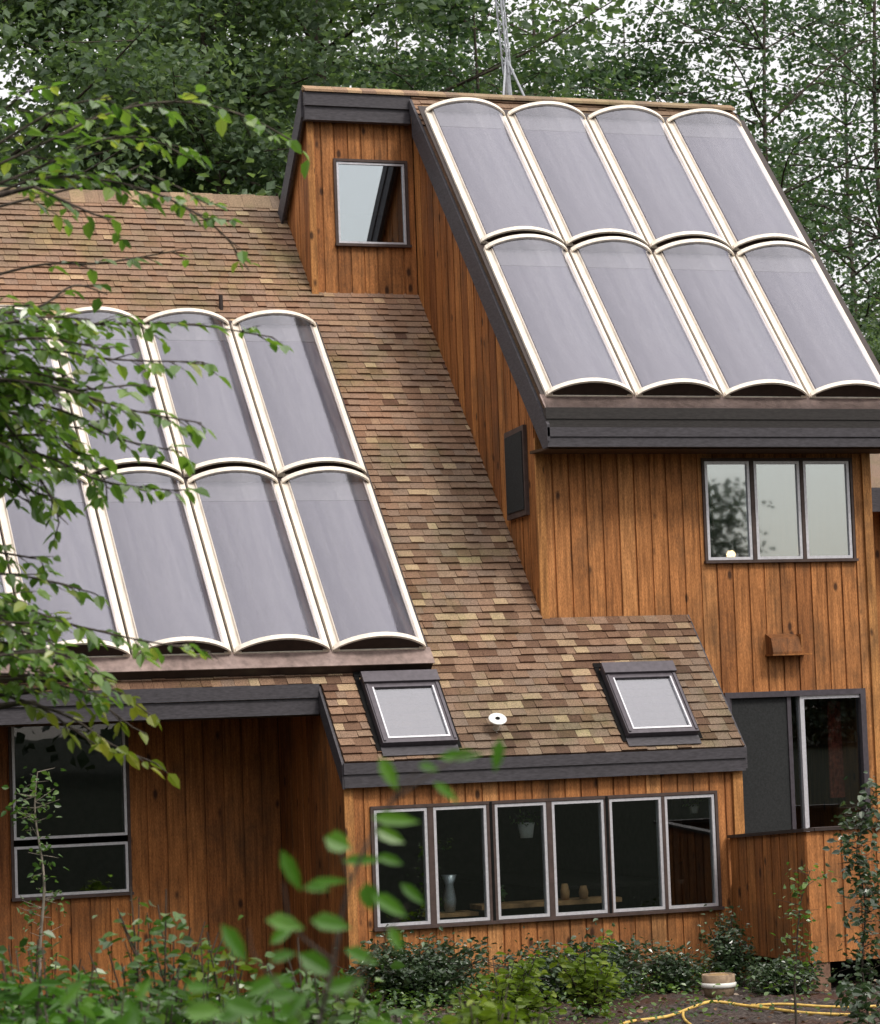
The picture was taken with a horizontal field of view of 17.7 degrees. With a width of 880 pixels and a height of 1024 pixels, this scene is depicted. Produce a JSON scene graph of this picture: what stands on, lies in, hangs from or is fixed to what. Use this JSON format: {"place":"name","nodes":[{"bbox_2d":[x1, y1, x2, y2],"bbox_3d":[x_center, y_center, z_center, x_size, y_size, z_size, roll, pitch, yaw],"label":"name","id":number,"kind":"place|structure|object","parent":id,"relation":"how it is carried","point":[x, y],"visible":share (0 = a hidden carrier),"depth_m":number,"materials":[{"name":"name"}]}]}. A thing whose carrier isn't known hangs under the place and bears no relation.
{"place":"outdoors","nodes":[
{"label":"outdoors","id":0,"kind":"place"},
{"bbox_2d":[0,0,879,336],"label":"sky","id":1,"kind":"structure","parent":0,"point":[3,93],"materials":[{"name":"white"}]},
{"bbox_2d":[66,963,879,1023],"bbox_3d":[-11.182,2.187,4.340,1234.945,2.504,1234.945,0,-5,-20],"label":"ground","id":2,"kind":"structure","parent":0,"point":[777,1017],"depth_m":25.38,"materials":[{"name":"brown soil"}]},
{"bbox_2d":[1,766,69,987],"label":"young tree","id":3,"kind":"object","parent":2,"relation":"on","point":[33,785],"visible":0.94,"depth_m":19.00,"materials":[{"name":"green plant"}]},
{"bbox_2d":[0,930,105,1023],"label":"shrub","id":4,"kind":"object","parent":2,"relation":"on","point":[55,965],"visible":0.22,"depth_m":13.46,"materials":[{"name":"green plant"}]},
{"bbox_2d":[0,947,123,1023],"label":"shrub","id":5,"kind":"object","parent":2,"relation":"on","point":[8,996],"visible":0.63,"depth_m":10.16,"materials":[{"name":"green plant"}]},
{"bbox_2d":[3,983,150,1023],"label":"shrub","id":6,"kind":"object","parent":2,"relation":"on","point":[88,1009],"visible":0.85,"depth_m":9.35,"materials":[{"name":"green plant"}]},
{"bbox_2d":[0,0,275,193],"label":"forest tree","id":7,"kind":"object","parent":2,"relation":"on","point":[61,22],"visible":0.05,"depth_m":46.81,"materials":[{"name":"green plant"}]},
{"bbox_2d":[0,0,292,195],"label":"forest tree","id":8,"kind":"object","parent":2,"relation":"on","point":[108,44],"visible":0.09,"depth_m":42.32,"materials":[{"name":"green plant"}]},
{"bbox_2d":[0,81,309,788],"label":"beech tree","id":9,"kind":"object","parent":2,"relation":"on","point":[16,386],"visible":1,"depth_m":11.43,"materials":[{"name":"green plant"}]},
{"bbox_2d":[65,967,247,1023],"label":"shrub","id":10,"kind":"object","parent":2,"relation":"on","point":[174,1014],"visible":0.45,"depth_m":10.96,"materials":[{"name":"green plant"}]},
{"bbox_2d":[59,875,266,1023],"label":"shrub","id":11,"kind":"object","parent":2,"relation":"on","point":[135,966],"visible":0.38,"depth_m":12.47,"materials":[{"name":"green plant"}]},
{"bbox_2d":[0,0,357,195],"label":"forest tree","id":12,"kind":"object","parent":2,"relation":"on","point":[152,6],"visible":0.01,"depth_m":52.87,"materials":[{"name":"green plant"}]},
{"bbox_2d":[0,0,418,197],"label":"forest tree","id":13,"kind":"object","parent":2,"relation":"on","point":[251,15],"visible":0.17,"depth_m":43.65,"materials":[{"name":"green plant"}]},
{"bbox_2d":[181,932,262,1023],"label":"shrub","id":14,"kind":"object","parent":2,"relation":"on","point":[212,967],"visible":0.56,"depth_m":11.99,"materials":[{"name":"green plant"}]},
{"bbox_2d":[192,994,266,1023],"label":"shrub","id":15,"kind":"object","parent":2,"relation":"on","point":[251,1019],"visible":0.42,"depth_m":10.64,"materials":[{"name":"green plant"}]},
{"bbox_2d":[216,976,309,1023],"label":"shrub","id":16,"kind":"object","parent":2,"relation":"on","point":[272,1006],"visible":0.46,"depth_m":9.58,"materials":[{"name":"green plant"}]},
{"bbox_2d":[61,738,504,1023],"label":"sapling","id":17,"kind":"object","parent":2,"relation":"on","point":[237,1007],"visible":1,"depth_m":4.60,"materials":[{"name":"green plant"}]},
{"bbox_2d":[112,0,458,194],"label":"forest tree","id":18,"kind":"object","parent":2,"relation":"on","point":[421,27],"depth_m":54.72,"materials":[{"name":"green plant"}]},
{"bbox_2d":[246,35,408,192],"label":"forest tree","id":19,"kind":"object","parent":2,"relation":"on","point":[352,73],"depth_m":66.86,"materials":[{"name":"green plant"}]},
{"bbox_2d":[243,937,420,1023],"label":"shrub","id":20,"kind":"object","parent":2,"relation":"on","point":[352,1008],"visible":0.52,"depth_m":10.93,"materials":[{"name":"green plant"}]},
{"bbox_2d":[0,0,714,198],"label":"forest tree","id":21,"kind":"object","parent":2,"relation":"on","point":[366,17],"visible":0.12,"depth_m":45.07,"materials":[{"name":"green plant"}]},
{"bbox_2d":[375,1001,443,1023],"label":"shrub","id":22,"kind":"object","parent":2,"relation":"on","point":[407,1021],"visible":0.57,"depth_m":11.52,"materials":[{"name":"green plant"}]},
{"bbox_2d":[340,26,484,90],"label":"forest tree","id":23,"kind":"object","parent":2,"relation":"on","point":[387,86],"visible":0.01,"depth_m":70.31,"materials":[{"name":"green plant"}]},
{"bbox_2d":[337,924,496,1008],"bbox_3d":[-0.204,4.315,26.543,1.640,0.876,1.721,0,-5,-20],"label":"shrub","id":24,"kind":"object","parent":2,"relation":"on","point":[430,967],"visible":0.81,"depth_m":26.28,"materials":[{"name":"green plant"}]},
{"bbox_2d":[354,0,518,94],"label":"forest tree","id":25,"kind":"object","parent":2,"relation":"on","point":[447,42],"depth_m":61.19,"materials":[{"name":"green plant"}]},
{"bbox_2d":[0,85,879,1009],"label":"house","id":26,"kind":"structure","parent":2,"relation":"on","point":[622,655],"depth_m":29.37,"materials":[{"name":"brown wood"}]},
{"bbox_2d":[0,535,15,652],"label":"solar panel","id":27,"kind":"object","parent":26,"relation":"on","point":[5,587],"visible":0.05,"depth_m":27.18,"materials":[{"name":"grey glass"}]},
{"bbox_2d":[0,307,85,476],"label":"solar panel","id":28,"kind":"object","parent":26,"relation":"attached to","point":[43,449],"visible":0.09,"depth_m":29.27,"materials":[{"name":"grey glass"}]},
{"bbox_2d":[0,467,129,658],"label":"solar panel","id":29,"kind":"object","parent":26,"relation":"on","point":[80,552],"visible":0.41,"depth_m":27.61,"materials":[{"name":"grey glass"}]},
{"bbox_2d":[11,723,127,839],"bbox_3d":[-3.696,2.634,28.159,1.147,1.210,0.072,0,-5,-20],"label":"window","id":30,"kind":"structure","parent":26,"relation":"in","point":[124,796],"depth_m":28.16,"materials":[{"name":"metal"}]},
{"bbox_2d":[14,841,128,897],"bbox_3d":[-3.663,3.550,28.091,1.147,0.498,0.072,0,-5,-20],"label":"window","id":31,"kind":"structure","parent":26,"relation":"in","point":[126,868],"depth_m":28.09,"materials":[{"name":"metal"}]},
{"bbox_2d":[51,307,181,476],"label":"solar panel","id":32,"kind":"object","parent":26,"relation":"attached to","point":[160,436],"visible":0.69,"depth_m":29.53,"materials":[{"name":"grey glass"}]},
{"bbox_2d":[90,467,230,655],"bbox_3d":[-2.748,0.472,27.846,0.969,2.399,0.245,0,-45,-20],"label":"solar panel","id":33,"kind":"object","parent":26,"relation":"on","point":[164,587],"visible":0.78,"depth_m":27.86,"materials":[{"name":"grey glass"}]},
{"bbox_2d":[142,308,274,476],"bbox_3d":[-2.441,-1.276,29.848,0.969,2.399,0.245,0,-45,-20],"label":"solar panel","id":34,"kind":"object","parent":26,"relation":"attached to","point":[221,410],"visible":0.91,"depth_m":29.90,"materials":[{"name":"grey glass"}]},
{"bbox_2d":[186,467,329,653],"bbox_3d":[-1.811,0.464,28.194,0.969,2.399,0.245,0,-45,-20],"label":"solar panel","id":35,"kind":"object","parent":26,"relation":"on","point":[266,600],"visible":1,"depth_m":28.23,"materials":[{"name":"grey glass"}]},
{"bbox_2d":[231,310,366,476],"bbox_3d":[-1.504,-1.284,30.197,0.969,2.399,0.245,0,-45,-20],"label":"solar panel","id":36,"kind":"object","parent":26,"relation":"attached to","point":[302,414],"visible":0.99,"depth_m":30.26,"materials":[{"name":"grey glass"}]},
{"bbox_2d":[280,466,425,651],"bbox_3d":[-0.874,0.456,28.543,0.969,2.399,0.245,0,-45,-20],"label":"solar panel","id":37,"kind":"object","parent":26,"relation":"on","point":[361,595],"visible":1,"depth_m":28.59,"materials":[{"name":"grey glass"}]},
{"bbox_2d":[336,162,406,244],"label":"window","id":38,"kind":"structure","parent":26,"relation":"in","point":[401,166],"depth_m":32.27,"materials":[{"name":"metal"}]},
{"bbox_2d":[374,808,430,926],"bbox_3d":[-0.372,3.397,27.056,0.538,1.108,0.074,0,-5,-20],"label":"window","id":39,"kind":"structure","parent":26,"relation":"in","point":[424,810],"depth_m":27.09,"materials":[{"name":"metal"}]},
{"bbox_2d":[441,874,455,911],"bbox_3d":[0.092,3.718,27.572,0.150,0.360,0.150,0,-5,-20],"label":"vase","id":40,"kind":"object","parent":26,"relation":"on","point":[449,899],"visible":1,"depth_m":27.53,"materials":[{"name":"metal"}]},
{"bbox_2d":[433,805,489,923],"bbox_3d":[0.196,3.392,27.267,0.547,1.108,0.074,0,-5,-20],"label":"window","id":41,"kind":"structure","parent":26,"relation":"in","point":[483,807],"depth_m":27.30,"materials":[{"name":"metal"}]},
{"bbox_2d":[424,97,563,243],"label":"solar panel","id":42,"kind":"object","parent":26,"relation":"attached to","point":[500,194],"visible":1,"depth_m":31.40,"materials":[{"name":"grey glass"}]},
{"bbox_2d":[495,0,524,95],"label":"antenna mast","id":43,"kind":"object","parent":26,"relation":"on","point":[507,70],"visible":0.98,"depth_m":32.97,"materials":[{"name":"metal"}]},
{"bbox_2d":[504,425,529,520],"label":"window","id":44,"kind":"structure","parent":26,"relation":"in","point":[515,440],"depth_m":29.39,"materials":[{"name":"black glass"}]},
{"bbox_2d":[495,802,549,919],"bbox_3d":[0.787,3.387,27.487,0.538,1.108,0.074,0,-5,-20],"label":"window","id":45,"kind":"structure","parent":26,"relation":"in","point":[542,804],"depth_m":27.52,"materials":[{"name":"metal"}]},
{"bbox_2d":[509,802,540,837],"bbox_3d":[0.834,2.860,27.863,0.335,0.700,0.342,0,-5,-20],"label":"hanging planter","id":46,"kind":"object","parent":26,"relation":"hanging from","point":[526,829],"visible":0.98,"depth_m":27.82,"materials":[{"name":"white ceramic"}]},
{"bbox_2d":[483,234,633,396],"bbox_3d":[1.247,-2.069,29.614,0.969,2.399,0.245,0,-46,-20],"label":"solar panel","id":47,"kind":"object","parent":26,"relation":"on","point":[564,339],"visible":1,"depth_m":29.67,"materials":[{"name":"grey glass"}]},
{"bbox_2d":[560,883,569,899],"bbox_3d":[1.239,3.766,28.047,0.096,0.160,0.094,0,-5,-20],"label":"jar","id":48,"kind":"object","parent":26,"relation":"on","point":[564,892],"visible":1,"depth_m":28.01,"materials":[{"name":"brown ceramic"}]},
{"bbox_2d":[507,101,647,245],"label":"solar panel","id":49,"kind":"object","parent":26,"relation":"attached to","point":[581,191],"visible":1,"depth_m":31.75,"materials":[{"name":"grey glass"}]},
{"bbox_2d":[552,799,607,915],"bbox_3d":[1.354,3.382,27.698,0.553,1.108,0.074,0,-5,-20],"label":"window","id":50,"kind":"structure","parent":26,"relation":"in","point":[600,801],"depth_m":27.73,"materials":[{"name":"metal"}]},
{"bbox_2d":[579,885,587,898],"bbox_3d":[1.427,3.780,28.115,0.096,0.130,0.094,0,-5,-20],"label":"jar","id":51,"kind":"object","parent":26,"relation":"on","point":[583,891],"visible":1,"depth_m":28.08,"materials":[{"name":"brown ceramic"}]},
{"bbox_2d":[609,797,664,911],"bbox_3d":[1.932,3.377,27.913,0.561,1.108,0.074,0,-5,-20],"label":"window","id":52,"kind":"structure","parent":26,"relation":"in","point":[657,799],"depth_m":27.95,"materials":[{"name":"metal"}]},
{"bbox_2d":[569,236,721,397],"bbox_3d":[2.184,-2.077,29.962,0.969,2.399,0.245,0,-46,-20],"label":"solar panel","id":53,"kind":"object","parent":26,"relation":"on","point":[652,341],"visible":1,"depth_m":30.02,"materials":[{"name":"grey glass"}]},
{"bbox_2d":[587,105,730,247],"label":"solar panel","id":54,"kind":"object","parent":26,"relation":"attached to","point":[661,191],"visible":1,"depth_m":32.10,"materials":[{"name":"grey glass"}]},
{"bbox_2d":[664,794,718,908],"bbox_3d":[2.485,3.373,28.118,0.544,1.108,0.074,0,-5,-20],"label":"window","id":55,"kind":"structure","parent":26,"relation":"in","point":[710,796],"depth_m":28.15,"materials":[{"name":"metal"}]},
{"bbox_2d":[682,798,702,812],"bbox_3d":[2.554,2.785,28.505,0.207,0.500,0.184,0,-5,-28],"label":"hanging planter","id":56,"kind":"object","parent":26,"relation":"hanging from","point":[693,806],"visible":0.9,"depth_m":28.46,"materials":[{"name":"white ceramic"}]},
{"bbox_2d":[704,461,752,560],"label":"window","id":57,"kind":"structure","parent":26,"relation":"in","point":[745,464],"depth_m":29.85,"materials":[{"name":"metal"}]},
{"bbox_2d":[653,239,807,397],"bbox_3d":[3.121,-2.085,30.311,0.969,2.399,0.245,0,-46,-20],"label":"solar panel","id":58,"kind":"object","parent":26,"relation":"on","point":[737,341],"visible":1,"depth_m":30.37,"materials":[{"name":"grey glass"}]},
{"bbox_2d":[726,550,735,556],"bbox_3d":[3.167,0.808,30.626,0.160,0.790,0.160,0,-5,-20],"label":"table lamp","id":59,"kind":"object","parent":26,"relation":"on","point":[730,553],"visible":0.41,"depth_m":30.62,"materials":[{"name":"white"}]},
{"bbox_2d":[666,108,810,250],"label":"solar panel","id":60,"kind":"object","parent":26,"relation":"attached to","point":[740,193],"visible":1,"depth_m":32.45,"materials":[{"name":"grey glass"}]},
{"bbox_2d":[753,461,802,559],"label":"window","id":61,"kind":"structure","parent":26,"relation":"in","point":[795,464],"depth_m":30.06,"materials":[{"name":"metal"}]},
{"bbox_2d":[724,688,870,833],"bbox_3d":[3.774,2.859,29.847,1.662,1.945,0.110,0,-5,-20],"label":"sliding door","id":62,"kind":"structure","parent":26,"relation":"in","point":[763,720],"depth_m":29.77,"materials":[{"name":"metal"}]},
{"bbox_2d":[735,241,879,398],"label":"solar panel","id":63,"kind":"object","parent":26,"relation":"on","point":[818,337],"visible":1,"depth_m":30.73,"materials":[{"name":"grey glass"}]},
{"bbox_2d":[803,461,852,558],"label":"window","id":64,"kind":"structure","parent":26,"relation":"in","point":[845,463],"depth_m":30.26,"materials":[{"name":"metal"}]},
{"bbox_2d":[276,0,668,192],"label":"forest tree","id":65,"kind":"object","parent":2,"relation":"on","point":[457,12],"visible":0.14,"depth_m":46.95,"materials":[{"name":"green plant"}]},
{"bbox_2d":[412,987,554,1023],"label":"shrub","id":66,"kind":"object","parent":2,"relation":"on","point":[470,1012],"visible":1,"depth_m":10.03,"materials":[{"name":"green plant"}]},
{"bbox_2d":[108,958,876,1023],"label":"ground cover","id":67,"kind":"object","parent":2,"relation":"on","point":[402,1002],"visible":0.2,"depth_m":25.65,"materials":[{"name":"green plant"}]},
{"bbox_2d":[447,950,572,1023],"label":"shrub","id":68,"kind":"object","parent":2,"relation":"on","point":[526,1002],"visible":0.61,"depth_m":21.88,"materials":[{"name":"green plant"}]},
{"bbox_2d":[328,0,718,99],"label":"forest tree","id":69,"kind":"object","parent":2,"relation":"on","point":[534,33],"visible":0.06,"depth_m":52.45,"materials":[{"name":"green plant"}]},
{"bbox_2d":[234,978,878,1023],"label":"leaf litter","id":70,"kind":"object","parent":2,"relation":"on","point":[638,1010],"visible":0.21,"depth_m":25.25,"materials":[{"name":"brown plant"}]},
{"bbox_2d":[482,918,684,1003],"bbox_3d":[1.255,4.371,26.887,1.976,1.009,1.910,-4,-5,21],"label":"shrub","id":71,"kind":"object","parent":2,"relation":"on","point":[626,962],"visible":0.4,"depth_m":26.69,"materials":[{"name":"green plant"}]},
{"bbox_2d":[549,930,632,1017],"bbox_3d":[1.349,4.122,24.993,0.721,0.836,0.804,0,-5,-20],"label":"shrub","id":72,"kind":"object","parent":2,"relation":"on","point":[587,981],"visible":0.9,"depth_m":24.90,"materials":[{"name":"green plant"}]},
{"bbox_2d":[636,938,708,993],"bbox_3d":[2.254,4.408,27.018,0.717,0.674,0.751,-6,-5,39],"label":"shrub","id":73,"kind":"object","parent":2,"relation":"on","point":[674,966],"visible":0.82,"depth_m":26.90,"materials":[{"name":"green plant"}]},
{"bbox_2d":[544,22,812,236],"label":"forest tree","id":74,"kind":"object","parent":2,"relation":"on","point":[629,74],"visible":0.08,"depth_m":51.22,"materials":[{"name":"green plant"}]},
{"bbox_2d":[682,1010,690,1023],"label":"garden hose","id":75,"kind":"object","parent":2,"relation":"on","point":[684,1018],"visible":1,"depth_m":24.23,"materials":[{"name":"yellow rubber"}]},
{"bbox_2d":[523,0,879,338],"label":"forest tree","id":76,"kind":"object","parent":2,"relation":"on","point":[764,60],"visible":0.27,"depth_m":49.67,"materials":[{"name":"green plant"}]},
{"bbox_2d":[701,972,736,998],"bbox_3d":[2.587,4.401,26.244,0.332,0.225,0.330,0,-5,-20],"label":"planter","id":77,"kind":"object","parent":2,"relation":"on","point":[727,982],"visible":0.92,"depth_m":26.12,"materials":[{"name":"ceramic"}]},
{"bbox_2d":[692,904,758,986],"bbox_3d":[2.741,4.223,27.180,0.720,0.921,0.633,0,-5,-20],"label":"shrub","id":78,"kind":"object","parent":2,"relation":"on","point":[728,955],"visible":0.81,"depth_m":27.13,"materials":[{"name":"green plant"}]},
{"bbox_2d":[623,1000,870,1023],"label":"garden hose","id":79,"kind":"object","parent":2,"relation":"on","point":[740,1005],"visible":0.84,"depth_m":24.61,"materials":[{"name":"yellow rubber"}]},
{"bbox_2d":[662,0,879,323],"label":"forest tree","id":80,"kind":"object","parent":2,"relation":"on","point":[844,103],"visible":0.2,"depth_m":65.17,"materials":[{"name":"green plant"}]},
{"bbox_2d":[682,0,879,343],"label":"forest tree","id":81,"kind":"object","parent":2,"relation":"on","point":[850,136],"visible":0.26,"depth_m":53.14,"materials":[{"name":"green plant"}]},
{"bbox_2d":[735,945,836,996],"bbox_3d":[3.211,4.375,26.277,0.952,0.679,0.795,-4,-5,22],"label":"shrub","id":82,"kind":"object","parent":2,"relation":"on","point":[766,975],"visible":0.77,"depth_m":26.18,"materials":[{"name":"green plant"}]},
{"bbox_2d":[769,862,836,1023],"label":"young tree","id":83,"kind":"object","parent":2,"relation":"on","point":[807,916],"visible":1,"depth_m":23.49,"materials":[{"name":"green plant"}]},
{"bbox_2d":[751,1003,876,1008],"bbox_3d":[3.731,4.335,24.899,1.994,0.037,0.342,-3,-4,8],"label":"garden hose","id":84,"kind":"object","parent":2,"relation":"on","point":[799,1004],"visible":0.69,"depth_m":24.97,"materials":[{"name":"yellow rubber"}]},
{"bbox_2d":[768,144,879,334],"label":"forest tree","id":85,"kind":"object","parent":2,"relation":"on","point":[804,224],"visible":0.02,"depth_m":71.30,"materials":[{"name":"green plant"}]},
{"bbox_2d":[811,956,879,1023],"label":"shrub","id":86,"kind":"object","parent":2,"relation":"on","point":[857,1006],"visible":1,"depth_m":20.49,"materials":[{"name":"green plant"}]},
{"bbox_2d":[822,771,879,1023],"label":"climbing plant","id":87,"kind":"object","parent":2,"relation":"on","point":[861,891],"visible":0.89,"depth_m":21.47,"materials":[{"name":"green plant"}]},
{"bbox_2d":[829,193,879,320],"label":"forest tree","id":88,"kind":"object","parent":2,"relation":"on","point":[873,198],"visible":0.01,"depth_m":56.15,"materials":[{"name":"green plant"}]},
{"bbox_2d":[837,199,879,351],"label":"forest tree","id":89,"kind":"object","parent":2,"relation":"on","point":[873,322],"visible":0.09,"depth_m":46.75,"materials":[{"name":"green plant"}]},
{"bbox_2d":[864,332,879,364],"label":"forest tree","id":90,"kind":"object","parent":2,"relation":"on","point":[875,348],"depth_m":43.73,"materials":[{"name":"green plant"}]},
{"bbox_2d":[483,885,507,901],"bbox_3d":[0.559,3.784,27.841,0.227,0.250,0.214,-4,-5,22],"label":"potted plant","id":91,"kind":"object","parent":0,"point":[503,892],"visible":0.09,"depth_m":27.82,"materials":[{"name":"green plant"}]}
]}

